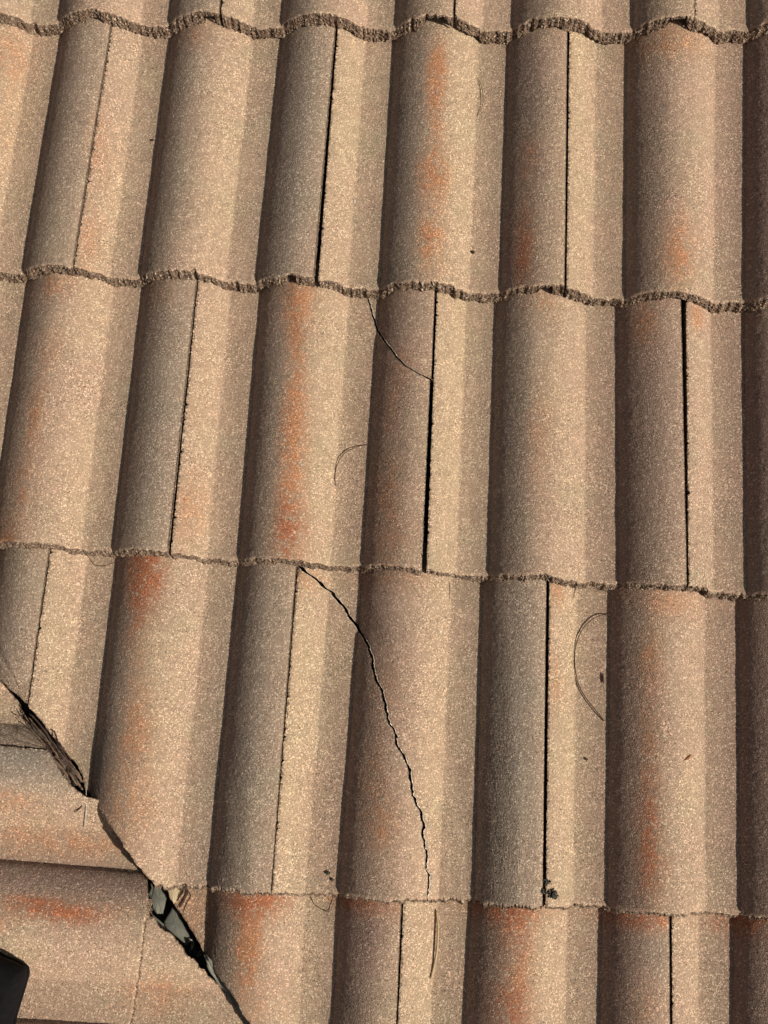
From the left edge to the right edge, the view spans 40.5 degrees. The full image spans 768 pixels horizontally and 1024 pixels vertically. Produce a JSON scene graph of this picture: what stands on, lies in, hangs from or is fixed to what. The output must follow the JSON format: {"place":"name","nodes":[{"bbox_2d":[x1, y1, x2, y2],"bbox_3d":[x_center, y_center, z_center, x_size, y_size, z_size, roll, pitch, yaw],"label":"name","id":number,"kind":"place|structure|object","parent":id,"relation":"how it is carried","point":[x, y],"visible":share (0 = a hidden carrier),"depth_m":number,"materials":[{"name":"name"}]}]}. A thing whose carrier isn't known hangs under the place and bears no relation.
{"place":"outdoors","nodes":[
{"label":"outdoors","id":0,"kind":"place"},
{"bbox_2d":[278,0,683,984],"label":"roof underlay","id":1,"kind":"object","parent":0,"point":[426,524],"depth_m":1.32,"materials":[{"name":"fabric"}]},
{"bbox_2d":[669,913,767,1023],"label":"concrete tile","id":2,"kind":"object","parent":1,"relation":"on","point":[718,969],"visible":0.83,"depth_m":1.16,"materials":[{"name":"beige concrete"}]},
{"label":"valley underlay","id":3,"kind":"structure","parent":0,"visible":0},
{"bbox_2d":[6,686,399,1023],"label":"metal flashing","id":4,"kind":"object","parent":3,"relation":"on","point":[196,948],"visible":0.11,"depth_m":1.24,"materials":[{"name":"grey metal"}]},
{"bbox_2d":[0,681,47,749],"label":"concrete tile","id":5,"kind":"object","parent":4,"relation":"on","point":[15,731],"visible":0.97,"depth_m":1.24,"materials":[{"name":"beige concrete"}]},
{"bbox_2d":[0,546,51,702],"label":"concrete tile","id":6,"kind":"object","parent":5,"relation":"on","point":[23,576],"visible":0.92,"depth_m":1.24,"materials":[{"name":"beige concrete"}]},
{"bbox_2d":[0,271,197,558],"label":"concrete tile","id":7,"kind":"object","parent":6,"relation":"on","point":[94,376],"visible":0.94,"depth_m":1.28,"materials":[{"name":"beige concrete"}]},
{"bbox_2d":[0,17,111,283],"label":"concrete tile","id":8,"kind":"object","parent":7,"relation":"on","point":[51,87],"visible":0.95,"depth_m":1.34,"materials":[{"name":"beige concrete"}]},
{"bbox_2d":[0,0,222,38],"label":"concrete tile","id":9,"kind":"object","parent":8,"relation":"on","point":[165,19],"visible":1,"depth_m":1.36,"materials":[{"name":"beige concrete"}]},
{"bbox_2d":[75,16,337,293],"bbox_3d":[-0.221,-0.474,1.341,0.302,0.071,0.391,3,81,3],"label":"concrete tile","id":10,"kind":"object","parent":7,"relation":"on","point":[218,180],"visible":0.97,"depth_m":1.32,"materials":[{"name":"beige concrete"}]},
{"bbox_2d":[151,886,166,913],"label":"metal slab","id":11,"kind":"structure","parent":4,"relation":"on","point":[159,896],"depth_m":1.21,"materials":[{"name":"grey metal"}]},
{"bbox_2d":[164,906,191,942],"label":"metal slab","id":12,"kind":"structure","parent":4,"relation":"on","point":[174,923],"depth_m":1.21,"materials":[{"name":"grey metal"}]},
{"bbox_2d":[185,938,202,956],"bbox_3d":[-0.220,0.507,1.208,0.013,0.012,0.022,-40,71,-14],"label":"grass wisp","id":13,"kind":"object","parent":4,"relation":"on","point":[192,946],"depth_m":1.21,"materials":[{"name":"grey plant"}]},
{"bbox_2d":[398,866,669,1023],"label":"concrete tile","id":14,"kind":"object","parent":4,"relation":"on","point":[571,965],"visible":0.91,"depth_m":1.17,"materials":[{"name":"beige concrete"}]},
{"bbox_2d":[168,888,401,1023],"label":"concrete tile","id":15,"kind":"object","parent":14,"relation":"on","point":[286,959],"visible":0.98,"depth_m":1.17,"materials":[{"name":"beige concrete"}]},
{"bbox_2d":[28,549,298,896],"bbox_3d":[-0.264,0.225,1.232,0.304,0.071,0.425,3,81,3],"label":"concrete tile","id":16,"kind":"object","parent":15,"relation":"on","point":[157,703],"visible":0.97,"depth_m":1.22,"materials":[{"name":"beige concrete"}]},
{"bbox_2d":[23,713,85,789],"bbox_3d":[-0.384,0.278,1.220,0.022,0.032,0.111,-37,71,-13],"label":"dead leaf","id":17,"kind":"object","parent":16,"relation":"on","point":[64,763],"visible":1,"depth_m":1.22,"materials":[{"name":"brown plant"}]},
{"bbox_2d":[85,785,86,828],"bbox_3d":[-0.345,0.339,1.203,0.006,0.009,0.052,3,81,3],"label":"grey thread","id":18,"kind":"object","parent":17,"relation":"hanging from","point":[86,805],"visible":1,"depth_m":1.20},
{"bbox_2d":[171,260,435,575],"bbox_3d":[-0.091,-0.121,1.280,0.300,0.073,0.389,3,81,3],"label":"concrete tile","id":19,"kind":"object","parent":16,"relation":"on","point":[295,391],"visible":0.93,"depth_m":1.26,"materials":[{"name":"beige concrete"}]},
{"bbox_2d":[335,444,368,486],"bbox_3d":[-0.045,-0.061,1.269,0.018,0.011,0.066,35,72,15],"label":"pine needle","id":20,"kind":"object","parent":19,"relation":"on","point":[342,455],"visible":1,"depth_m":1.27,"materials":[{"name":"brown plant"}]},
{"bbox_2d":[318,5,566,303],"bbox_3d":[0.081,-0.460,1.325,0.301,0.071,0.398,3,81,3],"label":"concrete tile","id":21,"kind":"object","parent":19,"relation":"on","point":[434,175],"visible":0.95,"depth_m":1.31,"materials":[{"name":"beige concrete"}]},
{"bbox_2d":[221,0,454,42],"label":"concrete tile","id":22,"kind":"object","parent":21,"relation":"on","point":[378,20],"visible":1,"depth_m":1.35,"materials":[{"name":"beige concrete"}]},
{"bbox_2d":[454,0,694,45],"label":"concrete tile","id":23,"kind":"object","parent":21,"relation":"on","point":[603,22],"visible":1,"depth_m":1.33,"materials":[{"name":"beige concrete"}]},
{"bbox_2d":[168,888,179,903],"bbox_3d":[-0.243,0.442,1.207,0.014,0.010,0.023,-12,67,-3],"label":"tile chip","id":24,"kind":"object","parent":15,"relation":"on","point":[174,894],"visible":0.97,"depth_m":1.20,"materials":[{"name":"beige concrete"}]},
{"bbox_2d":[178,886,190,912],"bbox_3d":[-0.234,0.445,1.205,0.022,0.011,0.034,3,81,3],"label":"curled leaf","id":25,"kind":"object","parent":15,"relation":"on","point":[185,888],"visible":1,"depth_m":1.20,"materials":[{"name":"brown plant"}]},
{"bbox_2d":[132,909,245,1023],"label":"concrete tile","id":26,"kind":"object","parent":15,"relation":"on","point":[177,984],"visible":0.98,"depth_m":1.16,"materials":[{"name":"beige concrete"}]},
{"bbox_2d":[0,746,152,1023],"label":"concrete tile","id":27,"kind":"object","parent":26,"relation":"on","point":[76,902],"visible":0.95,"depth_m":1.16,"materials":[{"name":"beige concrete"}]},
{"bbox_2d":[0,952,29,1023],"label":"boot","id":28,"kind":"object","parent":27,"relation":"on","point":[14,975],"visible":1,"depth_m":1.09,"materials":[{"name":"black leather"}]},
{"bbox_2d":[204,955,249,1023],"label":"metal strip","id":29,"kind":"object","parent":26,"relation":"on","point":[231,998],"visible":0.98,"depth_m":1.17,"materials":[{"name":"grey metal"}]},
{"bbox_2d":[272,543,546,910],"bbox_3d":[0.037,0.242,1.218,0.302,0.073,0.418,3,81,3],"label":"concrete tile","id":30,"kind":"object","parent":15,"relation":"on","point":[460,675],"visible":0.98,"depth_m":1.20,"materials":[{"name":"beige concrete"}]},
{"bbox_2d":[430,910,438,978],"bbox_3d":[0.058,0.492,1.185,0.008,0.008,0.073,3,81,3],"label":"straw","id":31,"kind":"object","parent":14,"relation":"on","point":[437,943],"visible":1,"depth_m":1.18,"materials":[{"name":"beige plant"}]},
{"bbox_2d":[543,581,767,920],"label":"concrete tile","id":32,"kind":"object","parent":14,"relation":"on","point":[642,815],"visible":0.95,"depth_m":1.19,"materials":[{"name":"beige concrete"}]},
{"bbox_2d":[540,878,558,899],"bbox_3d":[0.183,0.419,1.155,0.022,0.013,0.026,3,81,3],"label":"moss clump","id":33,"kind":"object","parent":32,"relation":"on","point":[552,894],"visible":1,"depth_m":1.15,"materials":[{"name":"grey plant"}]},
{"bbox_2d":[426,286,686,591],"bbox_3d":[0.208,-0.104,1.264,0.305,0.071,0.393,3,81,3],"label":"concrete tile","id":34,"kind":"object","parent":32,"relation":"on","point":[557,455],"visible":0.93,"depth_m":1.25,"materials":[{"name":"beige concrete"}]},
{"bbox_2d":[574,614,609,720],"bbox_3d":[0.244,0.182,1.225,0.041,0.008,0.125,3,81,3],"label":"pine needle","id":35,"kind":"object","parent":32,"relation":"on","point":[575,666],"visible":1,"depth_m":1.23,"materials":[{"name":"brown plant"}]},
{"bbox_2d":[682,299,767,601],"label":"concrete tile","id":36,"kind":"object","parent":32,"relation":"on","point":[725,380],"visible":0.94,"depth_m":1.25,"materials":[{"name":"beige concrete"}]},
{"bbox_2d":[564,19,767,313],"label":"concrete tile","id":37,"kind":"object","parent":36,"relation":"on","point":[667,162],"visible":0.97,"depth_m":1.30,"materials":[{"name":"beige concrete"}]},
{"bbox_2d":[691,0,767,44],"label":"concrete tile","id":38,"kind":"object","parent":37,"relation":"on","point":[719,22],"visible":1,"depth_m":1.33,"materials":[{"name":"beige concrete"}]}
]}

